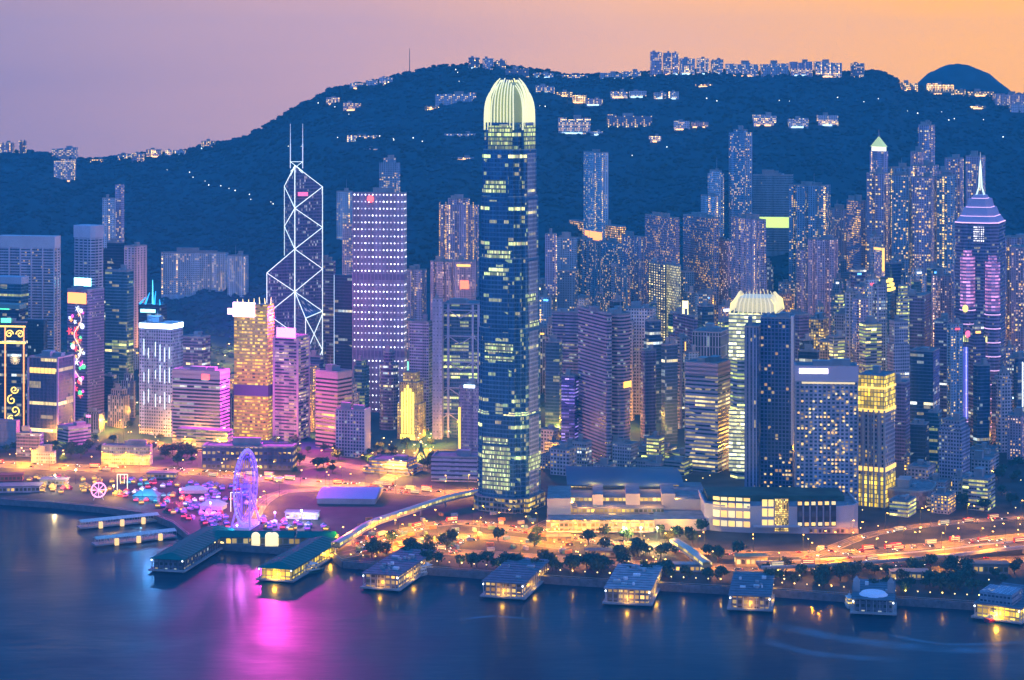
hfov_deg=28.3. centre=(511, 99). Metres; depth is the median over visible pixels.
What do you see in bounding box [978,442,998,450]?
block
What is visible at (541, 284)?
apartment block
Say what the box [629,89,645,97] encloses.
hillside house
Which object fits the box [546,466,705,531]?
shopping mall
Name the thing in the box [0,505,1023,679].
harbour water
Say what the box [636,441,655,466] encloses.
block
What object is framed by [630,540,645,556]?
broadleaf tree
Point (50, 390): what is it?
banded violet office
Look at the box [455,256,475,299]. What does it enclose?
mauve block with red sign
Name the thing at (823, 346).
office tower
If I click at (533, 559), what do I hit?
broadleaf tree
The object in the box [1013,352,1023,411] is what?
office block
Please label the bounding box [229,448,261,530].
ferris wheel
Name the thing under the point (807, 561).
city bus
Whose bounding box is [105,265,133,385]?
teal tower
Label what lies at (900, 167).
residential tower
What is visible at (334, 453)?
broadleaf tree
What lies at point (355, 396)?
office block
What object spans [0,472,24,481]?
pavilion
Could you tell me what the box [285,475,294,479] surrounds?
city bus
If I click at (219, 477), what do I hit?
kerb
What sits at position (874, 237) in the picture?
office block
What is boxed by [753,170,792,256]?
wide blank slab
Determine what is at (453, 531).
broadleaf tree
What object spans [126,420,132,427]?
broadleaf tree
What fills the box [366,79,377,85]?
hillside house
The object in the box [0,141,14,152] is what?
hillside block
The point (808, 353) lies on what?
office tower
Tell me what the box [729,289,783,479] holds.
crowned banded tower
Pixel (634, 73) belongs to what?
hillside house
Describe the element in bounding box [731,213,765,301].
grey violet tower
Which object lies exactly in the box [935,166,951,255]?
residential tower
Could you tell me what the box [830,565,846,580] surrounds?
broadleaf tree
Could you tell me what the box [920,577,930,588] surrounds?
broadleaf tree
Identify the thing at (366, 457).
broadleaf tree
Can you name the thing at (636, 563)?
road marking
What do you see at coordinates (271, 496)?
road
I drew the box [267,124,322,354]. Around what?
braced prism tower
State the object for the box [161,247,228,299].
apartment building
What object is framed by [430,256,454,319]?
mauve apartments
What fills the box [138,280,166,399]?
blue crowned building
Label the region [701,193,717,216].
pale thin tower
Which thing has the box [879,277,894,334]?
gold ringed tower
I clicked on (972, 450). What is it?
block
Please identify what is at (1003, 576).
broadleaf tree
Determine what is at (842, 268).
apartment block
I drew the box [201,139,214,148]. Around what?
hillside house
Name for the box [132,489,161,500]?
marquee
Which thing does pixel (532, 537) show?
broadleaf tree
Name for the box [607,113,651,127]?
hillside block
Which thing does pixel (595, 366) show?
rounded band tower
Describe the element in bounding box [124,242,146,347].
pale slab tower
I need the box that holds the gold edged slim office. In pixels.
[458,378,478,451]
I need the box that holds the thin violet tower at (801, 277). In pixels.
[796,245,807,312]
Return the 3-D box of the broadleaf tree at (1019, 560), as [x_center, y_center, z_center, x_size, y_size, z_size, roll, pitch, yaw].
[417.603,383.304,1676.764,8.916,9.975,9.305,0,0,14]
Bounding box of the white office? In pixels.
[31,444,55,463]
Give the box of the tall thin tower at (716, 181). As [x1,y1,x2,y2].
[708,168,723,237]
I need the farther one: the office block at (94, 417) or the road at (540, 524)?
the office block at (94, 417)
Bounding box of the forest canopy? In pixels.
[0,61,1023,414]
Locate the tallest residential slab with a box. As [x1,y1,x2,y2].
[729,125,751,239]
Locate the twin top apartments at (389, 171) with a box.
[379,155,399,191]
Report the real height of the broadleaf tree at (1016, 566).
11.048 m
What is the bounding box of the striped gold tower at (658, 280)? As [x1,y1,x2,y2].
[649,257,666,342]
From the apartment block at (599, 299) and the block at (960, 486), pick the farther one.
the apartment block at (599, 299)
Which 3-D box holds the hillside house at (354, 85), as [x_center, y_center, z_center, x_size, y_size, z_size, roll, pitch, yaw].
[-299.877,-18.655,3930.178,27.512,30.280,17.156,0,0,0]
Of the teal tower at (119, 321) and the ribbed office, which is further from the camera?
the teal tower at (119, 321)
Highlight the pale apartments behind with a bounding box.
[337,179,352,239]
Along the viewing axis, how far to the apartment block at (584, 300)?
2758.61 m
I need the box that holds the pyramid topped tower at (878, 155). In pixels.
[870,137,887,171]
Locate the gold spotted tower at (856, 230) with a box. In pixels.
[847,195,865,277]
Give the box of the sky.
[0,0,1023,157]
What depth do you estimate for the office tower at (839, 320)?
2427.35 m
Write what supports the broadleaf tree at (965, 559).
on the ground
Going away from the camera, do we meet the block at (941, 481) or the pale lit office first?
the block at (941, 481)
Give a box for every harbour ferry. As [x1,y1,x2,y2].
[304,561,324,574]
[419,562,432,575]
[845,591,854,608]
[984,610,999,622]
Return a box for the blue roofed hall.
[316,486,382,503]
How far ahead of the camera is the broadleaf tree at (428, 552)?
1688.03 m
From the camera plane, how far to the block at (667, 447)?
2192.29 m
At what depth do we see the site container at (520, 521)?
1854.25 m
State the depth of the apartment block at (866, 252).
2947.58 m
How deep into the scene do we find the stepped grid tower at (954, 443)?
2017.60 m
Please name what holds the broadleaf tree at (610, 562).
on the ground
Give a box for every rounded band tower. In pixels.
[552,308,577,373]
[578,306,611,463]
[608,305,630,439]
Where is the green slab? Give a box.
[24,319,46,356]
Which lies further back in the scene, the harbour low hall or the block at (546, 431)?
the harbour low hall
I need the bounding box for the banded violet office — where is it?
[27,350,74,441]
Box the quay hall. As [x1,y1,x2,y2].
[215,530,338,545]
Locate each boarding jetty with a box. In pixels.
[77,512,158,528]
[91,528,176,545]
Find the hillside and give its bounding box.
[0,66,1023,448]
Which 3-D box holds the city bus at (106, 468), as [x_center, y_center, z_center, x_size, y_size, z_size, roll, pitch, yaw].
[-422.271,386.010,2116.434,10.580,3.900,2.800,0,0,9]
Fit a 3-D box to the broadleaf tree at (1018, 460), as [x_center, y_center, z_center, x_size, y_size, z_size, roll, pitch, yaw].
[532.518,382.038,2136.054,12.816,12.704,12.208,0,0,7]
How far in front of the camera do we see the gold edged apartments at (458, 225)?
2911.72 m
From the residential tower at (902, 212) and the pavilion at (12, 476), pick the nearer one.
the pavilion at (12, 476)
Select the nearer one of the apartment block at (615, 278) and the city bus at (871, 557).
the city bus at (871, 557)
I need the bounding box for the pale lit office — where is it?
[101,440,152,464]
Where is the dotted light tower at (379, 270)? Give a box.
[352,188,406,411]
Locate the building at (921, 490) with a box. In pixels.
[888,476,935,508]
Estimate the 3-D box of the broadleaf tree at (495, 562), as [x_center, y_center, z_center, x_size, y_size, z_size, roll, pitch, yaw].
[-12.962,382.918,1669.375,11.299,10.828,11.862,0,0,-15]
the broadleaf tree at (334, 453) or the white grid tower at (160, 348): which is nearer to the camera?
the broadleaf tree at (334, 453)
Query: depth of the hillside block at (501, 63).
3925.00 m
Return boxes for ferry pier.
[148,524,233,572]
[256,536,339,582]
[360,548,435,591]
[480,558,549,600]
[602,563,662,606]
[727,571,774,611]
[850,575,896,615]
[971,582,1023,624]
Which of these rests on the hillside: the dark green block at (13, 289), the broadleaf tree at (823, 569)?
the dark green block at (13, 289)
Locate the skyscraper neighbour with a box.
[545,228,556,294]
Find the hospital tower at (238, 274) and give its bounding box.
[228,251,247,296]
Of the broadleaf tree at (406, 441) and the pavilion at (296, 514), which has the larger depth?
the broadleaf tree at (406, 441)
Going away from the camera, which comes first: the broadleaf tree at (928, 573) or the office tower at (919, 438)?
the broadleaf tree at (928, 573)
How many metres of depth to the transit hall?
2124.54 m
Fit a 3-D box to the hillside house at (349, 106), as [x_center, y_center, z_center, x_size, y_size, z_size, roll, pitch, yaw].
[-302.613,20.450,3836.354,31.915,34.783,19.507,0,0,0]
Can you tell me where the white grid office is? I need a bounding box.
[336,402,370,457]
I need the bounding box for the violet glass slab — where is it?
[323,255,335,363]
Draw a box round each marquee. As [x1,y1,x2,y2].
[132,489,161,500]
[165,503,179,510]
[179,486,208,493]
[198,499,227,510]
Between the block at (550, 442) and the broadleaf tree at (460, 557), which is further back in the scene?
the block at (550, 442)
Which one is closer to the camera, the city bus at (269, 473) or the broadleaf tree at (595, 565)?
the broadleaf tree at (595, 565)
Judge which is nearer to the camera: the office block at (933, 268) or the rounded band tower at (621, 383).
the rounded band tower at (621, 383)
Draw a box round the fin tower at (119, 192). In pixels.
[115,184,123,241]
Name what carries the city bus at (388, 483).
on the road at (307, 482)
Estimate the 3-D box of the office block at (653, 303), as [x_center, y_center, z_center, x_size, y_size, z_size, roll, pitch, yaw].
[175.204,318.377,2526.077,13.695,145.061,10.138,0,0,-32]
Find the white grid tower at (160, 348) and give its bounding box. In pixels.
[139,312,182,436]
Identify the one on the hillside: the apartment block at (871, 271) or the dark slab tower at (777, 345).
the apartment block at (871, 271)
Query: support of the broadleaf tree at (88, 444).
on the ground
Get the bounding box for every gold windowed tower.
[645,212,679,303]
[683,212,718,325]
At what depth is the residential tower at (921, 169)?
2771.40 m
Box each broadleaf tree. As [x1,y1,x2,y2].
[1,444,10,451]
[9,442,15,448]
[52,440,60,445]
[59,454,67,462]
[62,442,73,447]
[63,443,74,457]
[74,444,87,458]
[83,442,92,451]
[109,434,116,442]
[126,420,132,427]
[157,433,164,438]
[158,443,170,450]
[159,447,170,457]
[171,454,183,465]
[174,441,186,449]
[176,449,184,454]
[185,442,194,449]
[186,446,197,456]
[272,435,280,442]
[287,438,298,443]
[288,434,299,441]
[290,467,297,473]
[297,452,305,464]
[310,457,322,465]
[312,459,322,468]
[320,443,328,450]
[320,456,329,466]
[327,464,335,471]
[331,449,339,457]
[332,448,343,459]
[363,454,373,463]
[363,542,379,556]
[365,537,380,554]
[373,442,379,448]
[373,546,384,556]
[380,541,392,553]
[384,530,396,543]
[387,444,396,451]
[400,436,410,448]
[401,544,412,550]
[402,537,417,545]
[411,543,422,548]
[419,549,434,561]
[420,539,437,549]
[422,456,430,468]
[423,534,433,540]
[427,438,434,443]
[434,551,444,564]
[436,533,446,544]
[441,536,452,548]
[444,528,458,539]
[455,554,466,566]
[464,552,476,566]
[466,556,477,566]
[473,554,481,567]
[480,550,494,566]
[490,558,502,567]
[491,527,506,541]
[498,551,509,559]
[499,557,510,563]
[509,553,524,560]
[527,532,542,545]
[531,525,542,533]
[531,557,543,562]
[537,549,553,558]
[548,558,557,570]
[552,559,563,572]
[564,555,580,572]
[579,554,589,568]
[580,529,597,544]
[584,553,596,568]
[586,553,599,563]
[589,558,604,574]
[597,536,612,547]
[598,524,610,536]
[600,554,608,562]
[600,560,608,572]
[606,558,614,566]
[612,544,625,551]
[612,545,625,552]
[615,551,630,563]
[617,527,632,541]
[626,545,640,559]
[629,537,640,543]
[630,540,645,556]
[639,563,652,567]
[643,547,650,554]
[654,525,663,533]
[655,544,668,558]
[658,559,672,574]
[660,530,675,543]
[660,561,676,575]
[662,542,671,552]
[665,568,675,577]
[669,525,683,537]
[679,565,690,577]
[683,526,694,533]
[684,530,698,544]
[685,569,693,578]
[694,518,709,533]
[700,544,712,555]
[702,567,714,581]
[709,546,724,561]
[713,570,722,580]
[714,566,729,579]
[731,540,746,552]
[763,567,778,577]
[778,570,783,580]
[779,556,794,572]
[786,573,799,585]
[795,563,809,577]
[810,565,821,574]
[813,572,825,586]
[814,565,830,577]
[817,563,830,570]
[818,578,828,587]
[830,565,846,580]
[837,561,848,567]
[846,562,861,579]
[849,559,867,575]
[864,562,872,572]
[868,578,878,582]
[870,564,879,573]
[880,563,888,572]
[880,575,893,581]
[884,566,894,572]
[896,568,910,578]
[898,581,911,594]
[903,576,915,588]
[905,556,917,562]
[906,559,920,567]
[918,560,926,567]
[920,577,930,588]
[921,570,935,585]
[922,554,937,568]
[930,575,946,592]
[931,572,949,579]
[939,561,952,570]
[944,555,960,570]
[946,570,962,581]
[950,562,960,569]
[953,566,962,571]
[956,492,968,508]
[960,557,973,565]
[962,562,973,569]
[963,570,971,578]
[964,577,979,593]
[969,568,977,576]
[976,498,991,511]
[981,581,990,587]
[989,568,1000,578]
[992,467,1004,480]
[997,485,1006,494]
[998,464,1007,468]
[998,573,1007,581]
[1006,493,1018,505]
[1007,460,1014,467]
[1008,561,1020,573]
[1009,473,1017,481]
[1012,456,1023,467]
[1012,470,1020,475]
[1012,557,1022,565]
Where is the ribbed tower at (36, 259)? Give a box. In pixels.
[0,235,60,351]
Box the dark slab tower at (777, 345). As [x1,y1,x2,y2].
[760,312,794,486]
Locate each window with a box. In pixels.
[713,509,719,516]
[713,519,719,525]
[721,510,726,516]
[721,520,726,525]
[728,503,734,507]
[728,511,734,517]
[728,521,734,526]
[736,503,741,507]
[736,511,741,517]
[736,521,741,526]
[744,511,749,517]
[744,521,749,526]
[762,500,766,505]
[762,508,766,515]
[768,500,773,505]
[768,509,773,516]
[768,520,773,524]
[811,511,815,516]
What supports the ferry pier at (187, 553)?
in the harbour water
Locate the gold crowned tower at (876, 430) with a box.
[858,365,895,507]
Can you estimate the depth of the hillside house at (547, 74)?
3915.98 m
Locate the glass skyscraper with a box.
[474,78,544,513]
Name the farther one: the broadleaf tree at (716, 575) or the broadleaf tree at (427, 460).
the broadleaf tree at (427, 460)
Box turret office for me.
[669,297,697,349]
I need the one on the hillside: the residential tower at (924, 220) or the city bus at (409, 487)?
the residential tower at (924, 220)
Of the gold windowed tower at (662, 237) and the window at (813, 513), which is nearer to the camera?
the window at (813, 513)
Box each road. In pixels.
[0,461,473,496]
[144,439,363,469]
[242,488,320,518]
[327,534,574,558]
[345,520,1023,556]
[347,540,1023,570]
[369,449,431,486]
[525,520,545,530]
[800,516,1023,558]
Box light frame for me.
[117,474,127,489]
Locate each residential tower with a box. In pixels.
[808,235,837,335]
[831,204,846,258]
[867,167,888,272]
[888,161,909,236]
[892,171,911,274]
[910,160,938,227]
[911,146,924,164]
[913,172,935,291]
[918,120,934,163]
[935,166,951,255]
[937,171,955,274]
[945,154,963,220]
[966,151,984,205]
[1005,233,1023,344]
[1011,244,1023,351]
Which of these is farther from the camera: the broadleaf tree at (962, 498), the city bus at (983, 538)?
the broadleaf tree at (962, 498)
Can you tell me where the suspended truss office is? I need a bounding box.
[443,298,479,437]
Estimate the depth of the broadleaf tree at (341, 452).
2184.29 m
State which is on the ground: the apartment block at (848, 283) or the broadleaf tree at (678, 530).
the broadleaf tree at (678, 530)
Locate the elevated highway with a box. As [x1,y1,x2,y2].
[756,541,1023,573]
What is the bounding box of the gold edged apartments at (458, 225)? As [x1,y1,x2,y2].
[439,194,478,296]
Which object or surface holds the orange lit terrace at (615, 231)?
on the hillside
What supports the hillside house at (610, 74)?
on the hillside
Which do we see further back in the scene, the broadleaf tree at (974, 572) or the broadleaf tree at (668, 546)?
the broadleaf tree at (668, 546)
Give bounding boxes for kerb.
[1,461,477,496]
[147,439,364,469]
[242,487,321,517]
[328,534,562,558]
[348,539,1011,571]
[349,520,1023,556]
[799,516,1020,558]
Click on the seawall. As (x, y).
(961, 605)
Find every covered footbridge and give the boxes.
[331,489,477,554]
[670,538,711,567]
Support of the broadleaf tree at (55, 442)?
on the ground
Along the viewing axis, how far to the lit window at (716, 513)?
1823.04 m
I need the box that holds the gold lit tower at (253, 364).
[227,298,273,439]
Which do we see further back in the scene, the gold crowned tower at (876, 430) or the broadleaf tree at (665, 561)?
the gold crowned tower at (876, 430)
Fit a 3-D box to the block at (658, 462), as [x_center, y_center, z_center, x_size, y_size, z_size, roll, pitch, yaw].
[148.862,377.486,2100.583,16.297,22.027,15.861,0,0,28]
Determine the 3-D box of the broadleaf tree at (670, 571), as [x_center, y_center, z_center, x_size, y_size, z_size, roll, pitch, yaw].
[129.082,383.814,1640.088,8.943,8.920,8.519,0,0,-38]
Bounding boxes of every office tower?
[799,344,818,361]
[809,312,828,349]
[817,334,833,359]
[834,308,844,335]
[895,373,909,463]
[907,285,930,349]
[910,346,939,422]
[910,419,928,463]
[928,404,941,472]
[934,313,951,418]
[992,375,997,444]
[1007,351,1023,411]
[1007,407,1023,459]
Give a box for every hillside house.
[90,157,106,161]
[118,153,131,159]
[132,152,143,161]
[146,148,161,156]
[165,149,173,155]
[174,149,185,154]
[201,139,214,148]
[326,96,339,104]
[343,101,360,110]
[347,134,380,141]
[350,82,363,88]
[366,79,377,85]
[379,76,392,84]
[425,106,438,110]
[445,131,475,135]
[451,155,473,159]
[533,72,553,77]
[536,84,554,93]
[556,90,572,96]
[561,73,587,77]
[572,94,585,103]
[586,97,602,105]
[591,130,602,135]
[600,71,620,78]
[610,89,627,98]
[621,69,640,78]
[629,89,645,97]
[649,134,660,142]
[654,91,666,98]
[668,90,678,98]
[673,119,689,129]
[691,121,707,128]
[695,83,712,86]
[954,89,964,95]
[967,89,993,96]
[970,104,985,108]
[1008,102,1023,112]
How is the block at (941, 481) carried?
on the ground
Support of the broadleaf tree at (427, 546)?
on the ground
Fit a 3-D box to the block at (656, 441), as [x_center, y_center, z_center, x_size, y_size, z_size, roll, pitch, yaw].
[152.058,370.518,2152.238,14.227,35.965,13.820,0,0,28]
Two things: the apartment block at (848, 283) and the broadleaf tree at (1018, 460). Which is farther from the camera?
the apartment block at (848, 283)
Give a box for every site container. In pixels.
[407,532,414,535]
[487,547,494,550]
[503,536,510,539]
[517,520,524,523]
[565,542,572,545]
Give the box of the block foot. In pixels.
[176,426,232,449]
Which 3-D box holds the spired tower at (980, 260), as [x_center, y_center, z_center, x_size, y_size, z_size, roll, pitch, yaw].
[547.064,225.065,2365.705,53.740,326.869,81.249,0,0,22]
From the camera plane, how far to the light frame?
2000.45 m
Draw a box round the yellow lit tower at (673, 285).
[666,261,680,336]
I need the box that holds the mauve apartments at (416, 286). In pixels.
[407,264,426,319]
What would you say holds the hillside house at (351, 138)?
on the hillside
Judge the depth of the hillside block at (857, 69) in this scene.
3925.00 m
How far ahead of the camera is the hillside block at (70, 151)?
3923.61 m
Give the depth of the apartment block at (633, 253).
2876.52 m
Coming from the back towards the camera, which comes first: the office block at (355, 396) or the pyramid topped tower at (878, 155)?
the pyramid topped tower at (878, 155)
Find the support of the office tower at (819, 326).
on the hillside
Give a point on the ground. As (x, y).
(338, 517)
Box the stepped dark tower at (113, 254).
[103,228,123,353]
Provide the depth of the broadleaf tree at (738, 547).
1715.03 m
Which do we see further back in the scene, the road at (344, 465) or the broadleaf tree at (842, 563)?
the road at (344, 465)
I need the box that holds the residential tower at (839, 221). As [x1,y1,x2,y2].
[831,204,846,258]
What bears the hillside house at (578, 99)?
on the hillside
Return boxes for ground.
[0,441,1023,601]
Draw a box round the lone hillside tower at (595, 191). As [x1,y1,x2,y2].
[583,149,607,240]
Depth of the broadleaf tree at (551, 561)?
1667.21 m
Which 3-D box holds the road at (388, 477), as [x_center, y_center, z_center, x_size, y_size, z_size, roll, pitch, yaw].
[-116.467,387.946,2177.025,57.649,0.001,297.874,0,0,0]
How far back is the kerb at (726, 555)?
1769.39 m
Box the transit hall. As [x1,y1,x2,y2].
[202,437,296,469]
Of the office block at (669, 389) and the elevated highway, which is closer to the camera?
the elevated highway
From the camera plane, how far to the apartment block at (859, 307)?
2301.85 m
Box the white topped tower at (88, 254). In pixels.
[74,224,103,286]
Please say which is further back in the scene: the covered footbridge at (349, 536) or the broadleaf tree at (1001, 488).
the broadleaf tree at (1001, 488)
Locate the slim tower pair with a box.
[102,194,115,247]
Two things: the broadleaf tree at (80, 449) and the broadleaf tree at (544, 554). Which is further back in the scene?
the broadleaf tree at (80, 449)
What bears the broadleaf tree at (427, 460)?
on the ground
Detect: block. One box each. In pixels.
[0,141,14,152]
[0,275,28,318]
[0,303,25,320]
[16,426,43,456]
[19,140,22,152]
[23,140,26,153]
[52,146,77,159]
[54,156,75,181]
[84,407,103,432]
[104,372,117,410]
[108,379,129,427]
[121,368,135,417]
[134,348,137,370]
[172,366,229,442]
[229,374,233,388]
[229,389,233,434]
[310,343,323,368]
[310,361,318,431]
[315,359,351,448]
[323,340,325,367]
[342,218,351,274]
[352,378,358,406]
[354,355,368,406]
[380,345,397,429]
[407,318,415,349]
[407,350,409,369]
[435,91,475,105]
[468,56,479,67]
[483,56,493,68]
[496,59,505,69]
[505,66,528,77]
[539,278,544,295]
[539,290,556,325]
[539,323,546,394]
[541,424,558,453]
[541,448,549,468]
[544,435,561,452]
[545,317,551,340]
[545,335,561,430]
[550,443,575,475]
[557,232,579,304]
[558,115,590,134]
[558,264,577,310]
[560,435,573,445]
[561,369,578,441]
[572,434,591,465]
[578,295,591,306]
[579,235,600,305]
[593,458,615,466]
[596,287,602,309]
[599,237,621,286]
[603,263,627,310]
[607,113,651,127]
[610,295,622,310]
[612,425,629,443]
[612,433,638,466]
[622,231,644,305]
[628,275,630,305]
[630,319,633,420]
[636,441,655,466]
[639,435,646,445]
[639,444,646,457]
[641,344,655,437]
[644,316,661,422]
[645,453,663,466]
[647,431,663,460]
[648,296,657,318]
[650,51,661,75]
[661,337,677,444]
[663,51,670,74]
[664,443,676,457]
[664,455,691,475]
[668,308,678,336]
[669,448,685,456]
[672,51,678,74]
[675,330,689,428]
[679,57,694,74]
[681,267,693,305]
[685,286,695,314]
[685,345,698,440]
[695,289,707,315]
[696,57,708,74]
[698,300,713,327]
[704,288,714,322]
[711,58,722,74]
[718,300,729,319]
[718,310,728,327]
[719,237,730,304]
[725,60,757,76]
[728,288,730,303]
[752,112,775,126]
[760,60,788,76]
[766,258,772,294]
[766,274,767,293]
[778,279,795,309]
[779,287,793,311]
[788,116,808,127]
[789,59,812,76]
[790,309,805,313]
[795,308,808,360]
[798,333,813,361]
[814,59,841,77]
[814,301,825,315]
[817,112,837,126]
[829,330,844,359]
[831,273,842,334]
[834,284,844,312]
[838,257,849,302]
[845,288,857,361]
[846,278,850,289]
[850,62,864,77]
[851,265,865,289]
[852,289,867,372]
[854,282,864,296]
[859,316,881,372]
[863,268,875,296]
[865,274,878,315]
[866,233,866,272]
[870,231,881,267]
[873,280,886,370]
[874,241,884,277]
[885,258,901,314]
[887,315,909,379]
[889,237,891,261]
[889,494,915,517]
[890,254,908,290]
[896,280,908,342]
[899,80,917,90]
[902,271,904,283]
[904,452,909,475]
[908,459,935,478]
[909,262,925,291]
[911,276,919,291]
[912,228,912,266]
[927,82,953,94]
[927,256,943,346]
[927,495,930,509]
[928,464,950,490]
[931,486,955,513]
[932,269,951,346]
[947,318,962,416]
[951,263,954,321]
[952,469,965,494]
[958,472,972,502]
[963,474,971,504]
[968,320,985,444]
[969,467,994,511]
[970,444,981,458]
[971,450,995,473]
[973,358,989,445]
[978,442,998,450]
[983,448,998,466]
[993,91,1023,105]
[996,367,1011,452]
[1005,340,1016,368]
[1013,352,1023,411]
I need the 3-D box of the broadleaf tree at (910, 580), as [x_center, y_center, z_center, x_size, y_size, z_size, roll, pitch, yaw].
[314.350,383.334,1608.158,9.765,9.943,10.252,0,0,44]
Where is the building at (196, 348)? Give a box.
[183,331,209,365]
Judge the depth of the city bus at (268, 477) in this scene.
2065.64 m
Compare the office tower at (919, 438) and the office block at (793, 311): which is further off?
the office block at (793, 311)
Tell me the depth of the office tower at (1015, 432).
2183.71 m
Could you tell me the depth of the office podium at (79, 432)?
2261.08 m
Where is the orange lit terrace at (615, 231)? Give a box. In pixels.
[569,219,625,242]
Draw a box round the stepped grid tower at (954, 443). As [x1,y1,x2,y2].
[939,412,969,489]
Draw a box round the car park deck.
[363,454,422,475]
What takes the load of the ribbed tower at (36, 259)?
on the hillside
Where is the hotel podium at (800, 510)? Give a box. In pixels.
[698,487,857,533]
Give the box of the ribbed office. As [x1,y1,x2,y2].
[692,323,728,358]
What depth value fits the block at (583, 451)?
2117.28 m
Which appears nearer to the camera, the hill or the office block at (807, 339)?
the office block at (807, 339)
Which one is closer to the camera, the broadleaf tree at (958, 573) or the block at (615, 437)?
the broadleaf tree at (958, 573)
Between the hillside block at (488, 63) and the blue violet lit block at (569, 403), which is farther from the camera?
the hillside block at (488, 63)
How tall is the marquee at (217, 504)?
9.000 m
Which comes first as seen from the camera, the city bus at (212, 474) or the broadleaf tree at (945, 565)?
the broadleaf tree at (945, 565)
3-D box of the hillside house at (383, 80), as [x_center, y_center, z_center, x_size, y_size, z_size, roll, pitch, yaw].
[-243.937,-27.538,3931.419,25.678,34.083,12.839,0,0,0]
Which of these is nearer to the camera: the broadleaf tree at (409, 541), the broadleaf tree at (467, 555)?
the broadleaf tree at (467, 555)
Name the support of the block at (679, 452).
on the ground
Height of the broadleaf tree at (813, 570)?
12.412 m
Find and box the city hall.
[431,449,477,481]
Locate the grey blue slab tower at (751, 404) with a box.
[744,316,759,486]
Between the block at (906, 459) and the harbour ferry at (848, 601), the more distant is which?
the block at (906, 459)
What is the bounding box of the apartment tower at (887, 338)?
[886,335,888,370]
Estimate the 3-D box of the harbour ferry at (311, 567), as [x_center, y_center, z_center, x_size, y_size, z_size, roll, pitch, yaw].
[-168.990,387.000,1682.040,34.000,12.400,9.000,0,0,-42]
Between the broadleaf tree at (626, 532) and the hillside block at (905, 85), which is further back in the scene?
the hillside block at (905, 85)
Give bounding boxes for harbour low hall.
[0,418,19,446]
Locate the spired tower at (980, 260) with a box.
[955,152,1005,434]
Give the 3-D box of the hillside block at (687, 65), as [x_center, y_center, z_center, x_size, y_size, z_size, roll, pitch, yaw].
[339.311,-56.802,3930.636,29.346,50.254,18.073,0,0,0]
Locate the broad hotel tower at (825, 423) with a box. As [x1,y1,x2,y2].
[794,358,857,501]
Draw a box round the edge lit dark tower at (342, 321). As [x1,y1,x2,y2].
[334,274,351,368]
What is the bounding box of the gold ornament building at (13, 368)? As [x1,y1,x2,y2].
[0,318,26,430]
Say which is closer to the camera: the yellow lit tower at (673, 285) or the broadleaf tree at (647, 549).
the broadleaf tree at (647, 549)
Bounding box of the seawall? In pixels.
[0,497,976,609]
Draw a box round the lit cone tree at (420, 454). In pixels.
[416,441,425,460]
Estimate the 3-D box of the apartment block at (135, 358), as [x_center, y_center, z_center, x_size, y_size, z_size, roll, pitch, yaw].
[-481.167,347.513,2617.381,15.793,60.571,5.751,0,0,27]
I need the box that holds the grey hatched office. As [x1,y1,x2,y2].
[410,305,431,429]
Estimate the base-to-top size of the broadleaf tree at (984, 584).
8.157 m
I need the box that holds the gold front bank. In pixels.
[397,370,425,440]
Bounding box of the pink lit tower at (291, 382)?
[273,327,309,441]
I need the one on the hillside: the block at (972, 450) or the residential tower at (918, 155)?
the residential tower at (918, 155)
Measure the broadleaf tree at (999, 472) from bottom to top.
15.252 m
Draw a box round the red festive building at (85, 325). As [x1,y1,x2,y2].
[67,285,103,421]
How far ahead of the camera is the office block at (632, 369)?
2377.25 m
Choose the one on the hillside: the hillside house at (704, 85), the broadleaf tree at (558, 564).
the hillside house at (704, 85)
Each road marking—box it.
[2,462,456,494]
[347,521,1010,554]
[351,542,1013,569]
[809,518,1008,558]
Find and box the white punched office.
[626,301,655,413]
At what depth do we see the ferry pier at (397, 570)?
1640.25 m
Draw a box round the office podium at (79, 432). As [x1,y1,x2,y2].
[57,421,90,447]
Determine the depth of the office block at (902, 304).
2294.98 m
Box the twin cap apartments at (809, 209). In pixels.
[789,181,830,281]
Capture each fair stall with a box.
[187,505,193,509]
[323,525,329,530]
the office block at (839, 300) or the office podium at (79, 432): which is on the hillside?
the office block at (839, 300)
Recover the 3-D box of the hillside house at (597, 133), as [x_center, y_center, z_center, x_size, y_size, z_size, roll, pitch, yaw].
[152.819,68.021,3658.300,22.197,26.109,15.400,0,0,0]
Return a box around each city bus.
[89,463,99,466]
[102,467,111,470]
[108,464,118,467]
[208,472,217,475]
[264,472,273,475]
[264,476,273,479]
[273,477,283,481]
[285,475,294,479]
[333,479,342,483]
[374,481,383,484]
[376,530,384,535]
[384,481,393,485]
[405,485,415,488]
[410,489,420,493]
[412,522,420,527]
[421,487,431,491]
[435,545,445,549]
[446,516,457,520]
[771,561,783,565]
[801,559,814,563]
[816,545,823,551]
[862,544,873,549]
[866,555,877,559]
[884,543,895,548]
[892,544,903,549]
[893,526,903,530]
[925,539,936,543]
[938,519,949,524]
[949,536,959,540]
[963,517,973,521]
[977,536,988,541]
[988,513,998,517]
[1013,537,1023,542]
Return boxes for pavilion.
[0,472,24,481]
[0,482,42,492]
[38,476,69,484]
[146,470,179,478]
[284,509,320,518]
[545,533,571,541]
[585,547,626,556]
[654,561,701,571]
[733,553,768,566]
[888,568,928,579]
[970,560,1009,574]
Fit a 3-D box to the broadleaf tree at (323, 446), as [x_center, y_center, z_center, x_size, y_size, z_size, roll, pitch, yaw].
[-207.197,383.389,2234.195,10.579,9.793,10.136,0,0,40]
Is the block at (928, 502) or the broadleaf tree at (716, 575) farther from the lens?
the block at (928, 502)
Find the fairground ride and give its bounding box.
[91,482,105,499]

